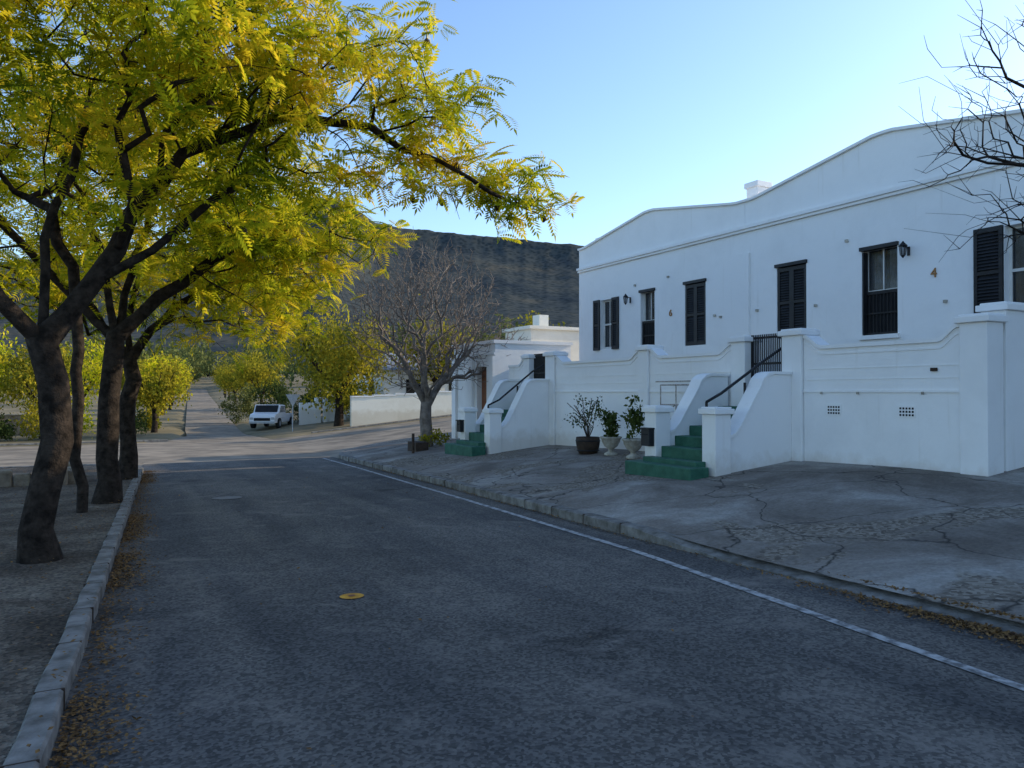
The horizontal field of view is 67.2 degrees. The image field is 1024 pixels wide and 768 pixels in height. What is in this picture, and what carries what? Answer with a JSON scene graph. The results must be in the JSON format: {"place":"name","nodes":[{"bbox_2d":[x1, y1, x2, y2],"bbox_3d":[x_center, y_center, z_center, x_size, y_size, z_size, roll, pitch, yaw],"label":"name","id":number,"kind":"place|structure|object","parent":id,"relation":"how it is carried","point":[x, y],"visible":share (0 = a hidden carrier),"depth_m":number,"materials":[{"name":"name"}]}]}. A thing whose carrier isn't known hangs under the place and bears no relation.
{"place":"outdoors","nodes":[
{"label":"outdoors","id":0,"kind":"place"},
{"bbox_2d":[0,465,131,765],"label":"dirt verge ground","id":1,"kind":"structure","parent":0,"point":[41,597],"depth_m":6.52,"materials":[{"name":"soil"}]},
{"bbox_2d":[0,462,75,486],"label":"stone garden edging","id":2,"kind":"object","parent":1,"relation":"on","point":[8,478],"visible":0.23,"depth_m":15.40,"materials":[{"name":"grey stone"}]},
{"bbox_2d":[0,0,214,512],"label":"jacaranda tree","id":3,"kind":"object","parent":1,"relation":"on","point":[36,198],"visible":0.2,"depth_m":11.19,"materials":[{"name":"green plant"}]},
{"bbox_2d":[0,120,339,479],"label":"jacaranda tree","id":4,"kind":"object","parent":1,"relation":"on","point":[207,297],"visible":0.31,"depth_m":16.66,"materials":[{"name":"green plant"}]},
{"bbox_2d":[0,2,418,503],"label":"jacaranda tree","id":5,"kind":"object","parent":1,"relation":"on","point":[120,330],"visible":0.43,"depth_m":12.75,"materials":[{"name":"green plant"}]},
{"bbox_2d":[0,0,584,563],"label":"jacaranda tree","id":6,"kind":"object","parent":1,"relation":"on","point":[264,66],"visible":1,"depth_m":7.98,"materials":[{"name":"green plant"}]},
{"bbox_2d":[168,389,267,441],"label":"road","id":7,"kind":"structure","parent":0,"point":[205,421],"depth_m":56.40,"materials":[{"name":"grey asphalt"}]},
{"bbox_2d":[0,417,451,466],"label":"cross street","id":8,"kind":"structure","parent":0,"point":[332,444],"depth_m":30.98,"materials":[{"name":"grey asphalt"}]},
{"bbox_2d":[0,364,451,446],"bbox_3d":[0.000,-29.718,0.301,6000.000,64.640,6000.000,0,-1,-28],"label":"ground","id":9,"kind":"structure","parent":0,"point":[174,427],"depth_m":53.57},
{"bbox_2d":[0,409,22,440],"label":"shrub","id":10,"kind":"object","parent":9,"relation":"on","point":[7,430],"visible":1,"depth_m":37.16,"materials":[{"name":"green plant"}]},
{"bbox_2d":[0,325,31,395],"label":"garden tree","id":11,"kind":"object","parent":9,"relation":"on","point":[1,364],"visible":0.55,"depth_m":39.71,"materials":[{"name":"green plant"}]},
{"bbox_2d":[0,415,39,434],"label":"wall","id":12,"kind":"structure","parent":9,"relation":"on","point":[18,418],"depth_m":43.02,"materials":[{"name":"stone"}]},
{"bbox_2d":[8,391,39,439],"bbox_3d":[-23.595,1.686,38.277,2.286,2.680,2.572,0,-1,-28],"label":"shrub","id":13,"kind":"object","parent":9,"relation":"on","point":[33,416],"visible":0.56,"depth_m":37.91,"materials":[{"name":"green plant"}]},
{"bbox_2d":[0,338,91,438],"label":"garden tree","id":14,"kind":"object","parent":9,"relation":"on","point":[23,379],"visible":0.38,"depth_m":38.38,"materials":[{"name":"green plant"}]},
{"bbox_2d":[0,464,142,767],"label":"kerb","id":15,"kind":"structure","parent":9,"relation":"on","point":[48,705],"depth_m":4.53,"materials":[{"name":"concrete"}]},
{"bbox_2d":[26,334,140,414],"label":"garden tree","id":16,"kind":"object","parent":9,"relation":"on","point":[94,378],"visible":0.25,"depth_m":48.57,"materials":[{"name":"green plant"}]},
{"bbox_2d":[71,392,96,437],"bbox_3d":[-22.362,1.608,39.110,2.961,2.448,2.286,0,-1,20],"label":"shrub","id":17,"kind":"object","parent":9,"relation":"on","point":[86,419],"visible":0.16,"depth_m":39.25,"materials":[{"name":"green plant"}]},
{"bbox_2d":[0,439,167,445],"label":"kerb","id":18,"kind":"structure","parent":9,"relation":"on","point":[163,440],"depth_m":35.93,"materials":[{"name":"concrete"}]},
{"bbox_2d":[135,406,151,434],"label":"shrub","id":19,"kind":"object","parent":9,"relation":"on","point":[138,425],"visible":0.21,"depth_m":41.27,"materials":[{"name":"green plant"}]},
{"bbox_2d":[135,404,163,430],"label":"shrub","id":20,"kind":"object","parent":9,"relation":"on","point":[149,422],"visible":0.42,"depth_m":46.85,"materials":[{"name":"green plant"}]},
{"bbox_2d":[121,356,192,413],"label":"street tree","id":21,"kind":"object","parent":9,"relation":"on","point":[154,363],"visible":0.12,"depth_m":50.51,"materials":[{"name":"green plant"}]},
{"bbox_2d":[121,351,197,432],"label":"street tree","id":22,"kind":"object","parent":9,"relation":"on","point":[151,396],"visible":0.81,"depth_m":45.20,"materials":[{"name":"green plant"}]},
{"bbox_2d":[138,351,187,417],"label":"street tree","id":23,"kind":"object","parent":9,"relation":"on","point":[145,365],"visible":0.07,"depth_m":60.44,"materials":[{"name":"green plant"}]},
{"bbox_2d":[146,353,185,414],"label":"street tree","id":24,"kind":"object","parent":9,"relation":"on","point":[150,371],"visible":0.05,"depth_m":69.57,"materials":[{"name":"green plant"}]},
{"bbox_2d":[168,356,191,409],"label":"street tree","id":25,"kind":"object","parent":9,"relation":"on","point":[169,405],"visible":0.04,"depth_m":82.62,"materials":[{"name":"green plant"}]},
{"bbox_2d":[167,357,194,405],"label":"street tree","id":26,"kind":"object","parent":9,"relation":"on","point":[189,370],"visible":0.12,"depth_m":97.56,"materials":[{"name":"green plant"}]},
{"bbox_2d":[209,365,235,397],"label":"street tree","id":27,"kind":"object","parent":9,"relation":"on","point":[215,376],"visible":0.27,"depth_m":142.98,"materials":[{"name":"green plant"}]},
{"bbox_2d":[216,369,234,397],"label":"street tree","id":28,"kind":"object","parent":9,"relation":"on","point":[229,391],"visible":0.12,"depth_m":120.51,"materials":[{"name":"green plant"}]},
{"bbox_2d":[215,364,241,403],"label":"street tree","id":29,"kind":"object","parent":9,"relation":"on","point":[228,375],"visible":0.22,"depth_m":99.45,"materials":[{"name":"green plant"}]},
{"bbox_2d":[214,382,257,423],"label":"shrub","id":30,"kind":"object","parent":9,"relation":"on","point":[247,408],"visible":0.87,"depth_m":56.92,"materials":[{"name":"green plant"}]},
{"bbox_2d":[214,347,273,403],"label":"street tree","id":31,"kind":"object","parent":9,"relation":"on","point":[233,370],"visible":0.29,"depth_m":74.05,"materials":[{"name":"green plant"}]},
{"bbox_2d":[229,363,265,394],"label":"street tree","id":32,"kind":"object","parent":9,"relation":"on","point":[254,384],"visible":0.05,"depth_m":84.14,"materials":[{"name":"green plant"}]},
{"bbox_2d":[229,346,293,404],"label":"street tree","id":33,"kind":"object","parent":9,"relation":"on","point":[254,373],"visible":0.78,"depth_m":63.64,"materials":[{"name":"green plant"}]},
{"bbox_2d":[0,314,528,406],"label":"distant trees","id":34,"kind":"object","parent":9,"relation":"on","point":[201,365],"visible":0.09,"depth_m":207.02,"materials":[{"name":"green plant"}]},
{"bbox_2d":[247,377,295,410],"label":"shrub","id":35,"kind":"object","parent":9,"relation":"on","point":[279,395],"visible":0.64,"depth_m":54.67,"materials":[{"name":"green plant"}]},
{"bbox_2d":[249,405,293,427],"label":"parked car","id":36,"kind":"object","parent":9,"relation":"on","point":[276,415],"visible":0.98,"depth_m":48.21,"materials":[{"name":"white paint"}]},
{"bbox_2d":[286,394,299,430],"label":"yield sign","id":37,"kind":"object","parent":9,"relation":"on","point":[292,398],"visible":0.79,"depth_m":43.97,"materials":[{"name":"grey metal"}]},
{"bbox_2d":[285,381,334,423],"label":"shrub","id":38,"kind":"object","parent":9,"relation":"on","point":[297,406],"visible":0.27,"depth_m":52.06,"materials":[{"name":"green plant"}]},
{"bbox_2d":[314,397,327,422],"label":"posts","id":39,"kind":"object","parent":9,"relation":"on","point":[318,415],"visible":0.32,"depth_m":50.01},
{"bbox_2d":[299,402,345,424],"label":"walls","id":40,"kind":"structure","parent":9,"relation":"on","point":[305,417],"depth_m":49.72,"materials":[{"name":"white paint"}]},
{"bbox_2d":[265,296,412,426],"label":"olive tree","id":41,"kind":"object","parent":9,"relation":"on","point":[329,375],"visible":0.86,"depth_m":44.13,"materials":[{"name":"green plant"}]},
{"bbox_2d":[325,380,373,418],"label":"shrub","id":42,"kind":"object","parent":9,"relation":"on","point":[346,404],"visible":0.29,"depth_m":49.05,"materials":[{"name":"green plant"}]},
{"bbox_2d":[311,414,451,432],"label":"kerb","id":43,"kind":"structure","parent":9,"relation":"on","point":[376,424],"depth_m":42.45,"materials":[{"name":"concrete"}]},
{"bbox_2d":[348,370,448,414],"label":"walls","id":44,"kind":"structure","parent":9,"relation":"on","point":[397,389],"depth_m":49.50,"materials":[{"name":"white paint"}]},
{"bbox_2d":[370,379,451,394],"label":"windows","id":45,"kind":"structure","parent":44,"relation":"attached to","point":[413,391],"depth_m":49.89,"materials":[{"name":"black glass"}]},
{"bbox_2d":[350,392,451,425],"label":"wall","id":46,"kind":"structure","parent":9,"relation":"on","point":[372,410],"depth_m":44.60,"materials":[{"name":"beige paint"}]},
{"bbox_2d":[350,391,451,396],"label":"coping","id":47,"kind":"object","parent":46,"relation":"on","point":[414,393],"visible":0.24,"depth_m":44.73,"materials":[{"name":"white paint"}]},
{"bbox_2d":[384,294,492,389],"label":"green tree","id":48,"kind":"object","parent":9,"relation":"on","point":[436,377],"visible":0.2,"depth_m":48.51,"materials":[{"name":"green plant"}]},
{"bbox_2d":[452,340,572,438],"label":"white cottage","id":49,"kind":"structure","parent":9,"relation":"on","point":[471,393],"depth_m":24.63,"materials":[{"name":"white paint"}]},
{"bbox_2d":[482,368,485,408],"bbox_3d":[-0.791,0.559,24.602,0.080,2.180,0.700,0,-1,-28],"label":"door","id":50,"kind":"structure","parent":49,"relation":"in","point":[484,372],"depth_m":24.75,"materials":[{"name":"brown wood"}]},
{"bbox_2d":[506,329,578,360],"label":"walls","id":51,"kind":"structure","parent":9,"relation":"on","point":[547,335],"depth_m":28.71,"materials":[{"name":"beige paint"}]},
{"bbox_2d":[502,315,578,332],"bbox_3d":[3.790,-2.287,30.895,8.300,0.600,2.200,0,-1,-28],"label":"coping","id":52,"kind":"object","parent":51,"relation":"on","point":[540,321],"visible":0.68,"depth_m":28.91,"materials":[{"name":"beige paint"}]},
{"bbox_2d":[516,310,570,326],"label":"yellow tree","id":53,"kind":"object","parent":9,"relation":"on","point":[531,319],"visible":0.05,"depth_m":41.97,"materials":[{"name":"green plant"}]},
{"bbox_2d":[445,180,771,456],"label":"white townhouse","id":54,"kind":"structure","parent":9,"relation":"on","point":[647,331],"depth_m":19.88,"materials":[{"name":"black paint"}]},
{"bbox_2d":[456,420,463,431],"bbox_3d":[-1.434,1.149,21.186,0.139,0.330,0.260,0,-1,-28],"label":"mailbox","id":55,"kind":"object","parent":54,"relation":"attached to","point":[460,425],"visible":1,"depth_m":21.09,"materials":[{"name":"black paint"}]},
{"bbox_2d":[604,300,610,348],"bbox_3d":[2.868,-1.738,22.448,0.054,1.430,0.600,0,-1,-28],"label":"window frame","id":56,"kind":"structure","parent":54,"relation":"in","point":[605,324],"depth_m":22.66,"materials":[{"name":"wood"}]},
{"bbox_2d":[644,291,654,320],"bbox_3d":[3.768,-1.705,20.774,0.054,1.630,0.600,0,-1,-28],"label":"window frame","id":57,"kind":"structure","parent":54,"relation":"in","point":[645,294],"depth_m":20.99,"materials":[{"name":"wood"}]},
{"bbox_2d":[339,432,1023,636],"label":"kerb","id":58,"kind":"structure","parent":9,"relation":"on","point":[644,533],"depth_m":8.49,"materials":[{"name":"concrete"}]},
{"bbox_2d":[625,108,1023,480],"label":"white townhouse","id":59,"kind":"structure","parent":9,"relation":"on","point":[872,330],"depth_m":13.26,"materials":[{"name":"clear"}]},
{"bbox_2d":[640,427,654,445],"bbox_3d":[2.447,0.956,13.964,0.139,0.330,0.260,0,-1,-28],"label":"mailbox","id":60,"kind":"object","parent":59,"relation":"attached to","point":[647,436],"visible":1,"depth_m":13.88,"materials":[{"name":"black paint"}]},
{"bbox_2d":[866,246,897,293],"bbox_3d":[7.069,-1.772,14.630,0.054,1.680,0.750,0,-1,-28],"label":"window frame","id":61,"kind":"structure","parent":59,"relation":"in","point":[896,246],"depth_m":14.63,"materials":[{"name":"white wood"}]},
{"bbox_2d":[1009,224,1023,301],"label":"window frame","id":62,"kind":"structure","parent":59,"relation":"in","point":[1011,231],"depth_m":12.57,"materials":[{"name":"white wood"}]},
{"bbox_2d":[0,199,583,369],"bbox_3d":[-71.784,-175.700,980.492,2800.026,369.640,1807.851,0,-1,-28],"label":"mountain","id":63,"kind":"structure","parent":0,"point":[529,276],"depth_m":841.94,"materials":[{"name":"grey stone"}]},
{"bbox_2d":[361,353,451,369],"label":"roof","id":64,"kind":"structure","parent":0,"point":[388,366],"depth_m":50.87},
{"bbox_2d":[0,0,1023,261],"label":"sky","id":65,"kind":"structure","parent":0,"point":[644,105],"materials":[{"name":"blue"}]},
{"bbox_2d":[48,457,1023,767],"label":"road","id":66,"kind":"structure","parent":0,"point":[498,655],"depth_m":5.01,"materials":[{"name":"grey asphalt"}]},
{"bbox_2d":[212,496,240,498],"bbox_3d":[-5.107,2.038,13.810,0.509,0.010,0.496,0,-1,-28],"label":"manhole cover","id":67,"kind":"object","parent":66,"relation":"in","point":[229,497],"visible":1,"depth_m":13.84,"materials":[{"name":"metal"}]},
{"bbox_2d":[0,457,628,767],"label":"kerb joints","id":68,"kind":"object","parent":66,"relation":"on","point":[62,689],"visible":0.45,"depth_m":5.78,"materials":[{"name":"grey concrete"}]},
{"bbox_2d":[340,593,363,598],"bbox_3d":[-1.355,1.791,6.519,0.205,0.007,0.199,0,-1,-28],"label":"orange road marker","id":69,"kind":"object","parent":66,"relation":"on","point":[351,595],"visible":1,"depth_m":6.52,"materials":[{"name":"paint"}]},
{"bbox_2d":[0,461,1023,767],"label":"fallen leaves","id":70,"kind":"object","parent":66,"relation":"on","point":[138,519],"visible":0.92,"depth_m":5.41,"materials":[{"name":"brown plant"}]},
{"bbox_2d":[323,458,1023,690],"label":"road edge line","id":71,"kind":"object","parent":66,"relation":"on","point":[1011,683],"visible":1,"depth_m":6.01,"materials":[{"name":"paint"}]},
{"bbox_2d":[655,380,690,419],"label":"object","id":72,"kind":"object","parent":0,"point":[676,404],"visible":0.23,"depth_m":15.63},
{"bbox_2d":[344,433,1023,622],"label":"pavement","id":73,"kind":"structure","parent":0,"point":[958,537],"depth_m":9.44,"materials":[{"name":"concrete"}]},
{"bbox_2d":[408,425,450,452],"bbox_3d":[-2.672,1.788,23.323,0.959,1.098,2.220,0,-1,31],"label":"planter","id":74,"kind":"object","parent":73,"relation":"on","point":[414,446],"visible":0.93,"depth_m":23.41,"materials":[{"name":"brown wood"}]},
{"bbox_2d":[332,229,528,446],"bbox_3d":[-2.494,-1.377,24.046,6.279,6.842,4.833,0,-1,-28],"label":"bare tree","id":75,"kind":"object","parent":73,"relation":"on","point":[426,394],"visible":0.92,"depth_m":23.77,"materials":[{"name":"brown plant"}]},
{"bbox_2d":[564,393,606,453],"bbox_3d":[1.820,0.898,17.715,1.048,1.392,1.126,-1,-1,42],"label":"barrel planter","id":76,"kind":"object","parent":73,"relation":"on","point":[587,444],"visible":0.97,"depth_m":17.52,"materials":[{"name":"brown wood"}]},
{"bbox_2d":[600,410,621,455],"bbox_3d":[2.154,1.063,16.898,0.480,0.998,0.531,0,-1,-28],"label":"urn planter","id":77,"kind":"object","parent":73,"relation":"on","point":[611,438],"visible":1,"depth_m":16.78,"materials":[{"name":"stone"}]},
{"bbox_2d":[620,395,644,458],"bbox_3d":[2.495,0.875,15.912,0.556,1.332,0.517,0,-1,-28],"label":"urn planter","id":78,"kind":"object","parent":73,"relation":"on","point":[632,445],"visible":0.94,"depth_m":15.86,"materials":[{"name":"stone"}]},
{"bbox_2d":[900,0,1023,285],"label":"bare tree","id":79,"kind":"object","parent":73,"relation":"on","point":[999,161],"visible":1,"depth_m":7.49,"materials":[{"name":"brown plant"}]}
]}

